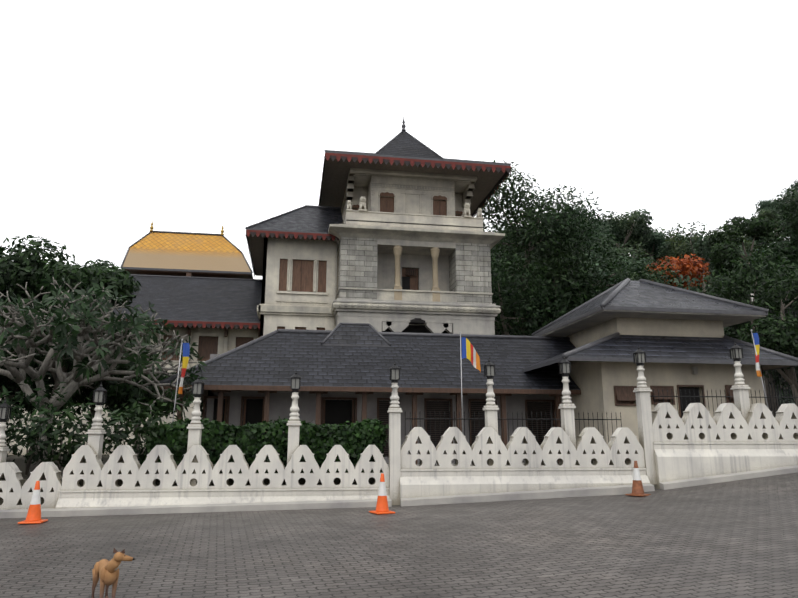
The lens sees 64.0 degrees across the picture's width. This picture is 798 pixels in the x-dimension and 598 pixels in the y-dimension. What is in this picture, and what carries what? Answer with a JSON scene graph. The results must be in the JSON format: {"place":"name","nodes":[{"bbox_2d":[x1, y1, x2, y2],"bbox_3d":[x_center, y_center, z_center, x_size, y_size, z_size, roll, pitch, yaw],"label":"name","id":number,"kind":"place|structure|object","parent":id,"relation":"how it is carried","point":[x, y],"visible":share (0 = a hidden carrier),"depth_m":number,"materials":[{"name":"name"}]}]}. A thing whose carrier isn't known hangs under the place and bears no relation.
{"place":"outdoors","nodes":[
{"label":"outdoors","id":0,"kind":"place"},
{"bbox_2d":[0,219,261,454],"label":"shrine hall","id":1,"kind":"structure","parent":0,"point":[203,291],"depth_m":41.06,"materials":[{"name":"stone"}]},
{"bbox_2d":[245,205,343,336],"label":"tower wing","id":2,"kind":"structure","parent":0,"point":[294,255],"depth_m":36.20,"materials":[{"name":"white paint"}]},
{"bbox_2d":[0,455,625,504],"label":"terrace","id":3,"kind":"structure","parent":0,"point":[20,463],"depth_m":13.87,"materials":[{"name":"soil"}]},
{"bbox_2d":[0,367,53,415],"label":"shrub","id":4,"kind":"object","parent":3,"relation":"on","point":[14,385],"depth_m":25.34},
{"bbox_2d":[0,235,141,415],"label":"mango tree","id":5,"kind":"object","parent":3,"relation":"on","point":[21,269],"depth_m":20.61,"materials":[{"name":"green plant"}]},
{"bbox_2d":[6,398,150,467],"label":"broadleaf plant leaves","id":6,"kind":"object","parent":3,"relation":"on","point":[43,427],"visible":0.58,"depth_m":13.85,"materials":[{"name":"green plant"}]},
{"bbox_2d":[0,375,185,474],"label":"garden shrubs","id":7,"kind":"object","parent":3,"relation":"on","point":[72,417],"depth_m":14.25,"materials":[{"name":"green plant"}]},
{"bbox_2d":[0,273,207,471],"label":"frangipani tree","id":8,"kind":"object","parent":3,"relation":"on","point":[76,309],"depth_m":16.32,"materials":[{"name":"green plant"}]},
{"bbox_2d":[48,335,171,444],"bbox_3d":[-12.691,4.019,27.878,5.575,6.375,6.204,2,-13,-9],"label":"shrub","id":9,"kind":"object","parent":3,"relation":"on","point":[81,398],"depth_m":27.36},
{"bbox_2d":[91,364,186,454],"bbox_3d":[-10.927,4.720,26.575,4.127,4.447,4.411,2,-13,-9],"label":"garden tree","id":10,"kind":"object","parent":3,"relation":"on","point":[122,397],"depth_m":25.66,"materials":[{"name":"green plant"}]},
{"bbox_2d":[172,339,189,421],"bbox_3d":[-5.546,2.651,16.067,0.344,3.322,0.117,2,-13,-9],"label":"buddhist flag","id":11,"kind":"object","parent":3,"relation":"on","point":[186,349],"visible":0.96,"depth_m":16.29,"materials":[{"name":"multicoloured fabric"}]},
{"bbox_2d":[190,400,202,416],"bbox_3d":[-7.144,5.097,28.940,4.838,4.729,4.370,2,-13,-9],"label":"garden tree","id":12,"kind":"object","parent":3,"relation":"on","point":[201,406],"visible":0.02,"depth_m":28.01,"materials":[{"name":"green plant"}]},
{"bbox_2d":[139,416,388,472],"bbox_3d":[-2.966,3.401,14.620,5.550,1.431,1.204,2,-13,-9],"label":"clipped hedge","id":13,"kind":"object","parent":3,"relation":"on","point":[176,433],"depth_m":14.29,"materials":[{"name":"green plant"}]},
{"bbox_2d":[318,116,510,334],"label":"tower","id":14,"kind":"structure","parent":3,"relation":"on","point":[415,247],"depth_m":36.49,"materials":[{"name":"stone"}]},
{"bbox_2d":[346,200,351,209],"bbox_3d":[-2.864,-5.279,36.545,0.345,0.650,0.793,2,-13,-9],"label":"lion statue","id":15,"kind":"object","parent":14,"relation":"on","point":[349,205],"visible":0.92,"depth_m":36.26,"materials":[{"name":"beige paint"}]},
{"bbox_2d":[358,196,366,210],"bbox_3d":[-2.111,-5.372,36.773,0.498,0.930,1.146,2,-13,-9],"label":"lion statue","id":16,"kind":"object","parent":14,"relation":"on","point":[362,205],"visible":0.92,"depth_m":36.36,"materials":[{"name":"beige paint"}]},
{"bbox_2d":[461,202,471,216],"bbox_3d":[3.942,-5.152,37.764,0.498,0.930,1.146,2,-13,-9],"label":"lion statue","id":17,"kind":"object","parent":14,"relation":"on","point":[466,211],"visible":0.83,"depth_m":37.36,"materials":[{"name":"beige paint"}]},
{"bbox_2d":[476,208,482,217],"bbox_3d":[4.721,-5.004,37.786,0.345,0.650,0.793,2,-13,-9],"label":"lion statue","id":18,"kind":"object","parent":14,"relation":"on","point":[479,213],"visible":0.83,"depth_m":37.51,"materials":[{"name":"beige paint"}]},
{"bbox_2d":[460,332,480,453],"bbox_3d":[1.955,2.727,17.337,0.551,3.723,0.131,2,-13,-9],"label":"buddhist flag","id":19,"kind":"object","parent":3,"relation":"on","point":[469,352],"visible":0.96,"depth_m":17.61,"materials":[{"name":"multicoloured fabric"}]},
{"bbox_2d":[750,330,768,407],"bbox_3d":[9.918,2.491,17.304,0.393,3.373,0.117,2,-13,-9],"label":"buddhist flag","id":20,"kind":"object","parent":3,"relation":"on","point":[756,343],"visible":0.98,"depth_m":17.51,"materials":[{"name":"multicoloured fabric"}]},
{"bbox_2d":[0,472,797,597],"bbox_3d":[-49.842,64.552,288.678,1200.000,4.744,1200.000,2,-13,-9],"label":"paved ground","id":21,"kind":"structure","parent":0,"point":[734,539],"depth_m":8.51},
{"bbox_2d":[18,481,47,523],"bbox_3d":[-6.646,3.704,11.675,0.380,0.728,0.380,2,-13,-9],"label":"traffic cone","id":22,"kind":"object","parent":21,"relation":"on","point":[34,514],"visible":1,"depth_m":11.59,"materials":[{"name":"orange plastic"}]},
{"bbox_2d":[91,548,134,597],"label":"dog","id":23,"kind":"object","parent":21,"relation":"on","point":[106,571],"visible":1,"depth_m":6.06},
{"bbox_2d":[159,323,580,466],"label":"low building","id":24,"kind":"structure","parent":21,"relation":"on","point":[342,370],"depth_m":21.20,"materials":[{"name":"tile"}]},
{"bbox_2d":[369,473,394,513],"bbox_3d":[-0.320,3.721,12.243,0.380,0.728,0.380,6,-14,-26],"label":"traffic cone","id":25,"kind":"object","parent":21,"relation":"on","point":[382,505],"visible":1,"depth_m":12.14,"materials":[{"name":"orange plastic"}]},
{"bbox_2d":[0,403,797,517],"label":"boundary wall","id":26,"kind":"structure","parent":21,"relation":"on","point":[698,444],"depth_m":13.65,"materials":[{"name":"paint"}]},
{"bbox_2d":[0,398,11,462],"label":"lamp pillar","id":27,"kind":"structure","parent":26,"relation":"attached to","point":[5,410],"depth_m":13.11,"materials":[{"name":"paint"}]},
{"bbox_2d":[83,382,106,485],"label":"lamp pillar","id":28,"kind":"structure","parent":26,"relation":"attached to","point":[96,433],"depth_m":13.31,"materials":[{"name":"paint"}]},
{"bbox_2d":[187,376,203,485],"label":"lamp pillar","id":29,"kind":"structure","parent":26,"relation":"attached to","point":[195,427],"depth_m":13.54,"materials":[{"name":"paint"}]},
{"bbox_2d":[286,371,301,484],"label":"lamp pillar","id":30,"kind":"structure","parent":26,"relation":"attached to","point":[294,424],"depth_m":13.74,"materials":[{"name":"paint"}]},
{"bbox_2d":[387,361,401,504],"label":"lamp pillar","id":31,"kind":"structure","parent":26,"relation":"on","point":[394,411],"depth_m":13.74,"materials":[{"name":"paint"}]},
{"bbox_2d":[483,358,498,465],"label":"lamp pillar","id":32,"kind":"structure","parent":26,"relation":"on","point":[490,408],"depth_m":14.32,"materials":[{"name":"paint"}]},
{"bbox_2d":[558,356,576,464],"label":"lamp pillar","id":33,"kind":"structure","parent":26,"relation":"on","point":[566,407],"depth_m":14.51,"materials":[{"name":"paint"}]},
{"bbox_2d":[633,345,656,483],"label":"lamp pillar","id":34,"kind":"structure","parent":26,"relation":"attached to","point":[642,391],"depth_m":14.51,"materials":[{"name":"paint"}]},
{"bbox_2d":[729,342,750,419],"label":"lamp pillar","id":35,"kind":"structure","parent":26,"relation":"on","point":[739,388],"depth_m":15.12,"materials":[{"name":"paint"}]},
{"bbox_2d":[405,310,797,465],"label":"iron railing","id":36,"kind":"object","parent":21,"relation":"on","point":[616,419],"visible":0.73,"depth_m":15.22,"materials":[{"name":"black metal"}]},
{"bbox_2d":[625,461,650,496],"bbox_3d":[5.017,3.774,13.462,0.380,0.708,0.380,10,-16,-37],"label":"traffic cone","id":37,"kind":"object","parent":21,"relation":"on","point":[637,488],"visible":1,"depth_m":13.37,"materials":[{"name":"orange plastic"}]},
{"bbox_2d":[522,278,797,444],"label":"pavilion","id":38,"kind":"structure","parent":21,"relation":"on","point":[679,338],"depth_m":20.02,"materials":[{"name":"paint"}]},
{"bbox_2d":[692,247,797,406],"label":"roadside tree","id":39,"kind":"object","parent":21,"relation":"on","point":[775,338],"depth_m":27.10,"materials":[{"name":"green plant"}]},
{"bbox_2d":[703,216,793,417],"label":"tree","id":40,"kind":"object","parent":21,"relation":"on","point":[734,229],"depth_m":52.37,"materials":[{"name":"green plant"}]},
{"bbox_2d":[751,293,779,396],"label":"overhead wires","id":41,"kind":"object","parent":21,"relation":"on","point":[766,306],"depth_m":34.36,"materials":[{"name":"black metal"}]},
{"bbox_2d":[741,186,797,327],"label":"tree","id":42,"kind":"object","parent":21,"relation":"on","point":[788,248],"depth_m":42.58,"materials":[{"name":"green plant"}]},
{"bbox_2d":[743,214,797,403],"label":"tree","id":43,"kind":"object","parent":21,"relation":"on","point":[781,233],"depth_m":52.13,"materials":[{"name":"green plant"}]},
{"bbox_2d":[0,0,797,278],"label":"sky","id":44,"kind":"structure","parent":0,"point":[117,117],"materials":[{"name":"white"}]},
{"bbox_2d":[475,160,682,335],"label":"tree","id":45,"kind":"object","parent":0,"point":[558,239],"depth_m":51.59,"materials":[{"name":"green plant"}]},
{"bbox_2d":[724,327,794,402],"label":"forest hillside","id":46,"kind":"structure","parent":0,"point":[778,386],"depth_m":69.26,"materials":[{"name":"green plant"}]},
{"bbox_2d":[509,323,774,371],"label":"forest crowns","id":47,"kind":"object","parent":46,"relation":"on","point":[727,334],"depth_m":61.04,"materials":[{"name":"green plant"}]},
{"bbox_2d":[508,218,797,405],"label":"hill forest trunks","id":48,"kind":"object","parent":46,"relation":"on","point":[627,238],"visible":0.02,"depth_m":141.46,"materials":[{"name":"brown plant"}]},
{"bbox_2d":[491,179,797,297],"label":"trees","id":49,"kind":"object","parent":48,"relation":"on","point":[648,238],"visible":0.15,"depth_m":139.61,"materials":[{"name":"green plant"}]},
{"bbox_2d":[646,254,709,289],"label":"flame tree","id":50,"kind":"object","parent":48,"relation":"attached to","point":[687,265],"visible":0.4,"depth_m":102.01,"materials":[{"name":"orange plant"}]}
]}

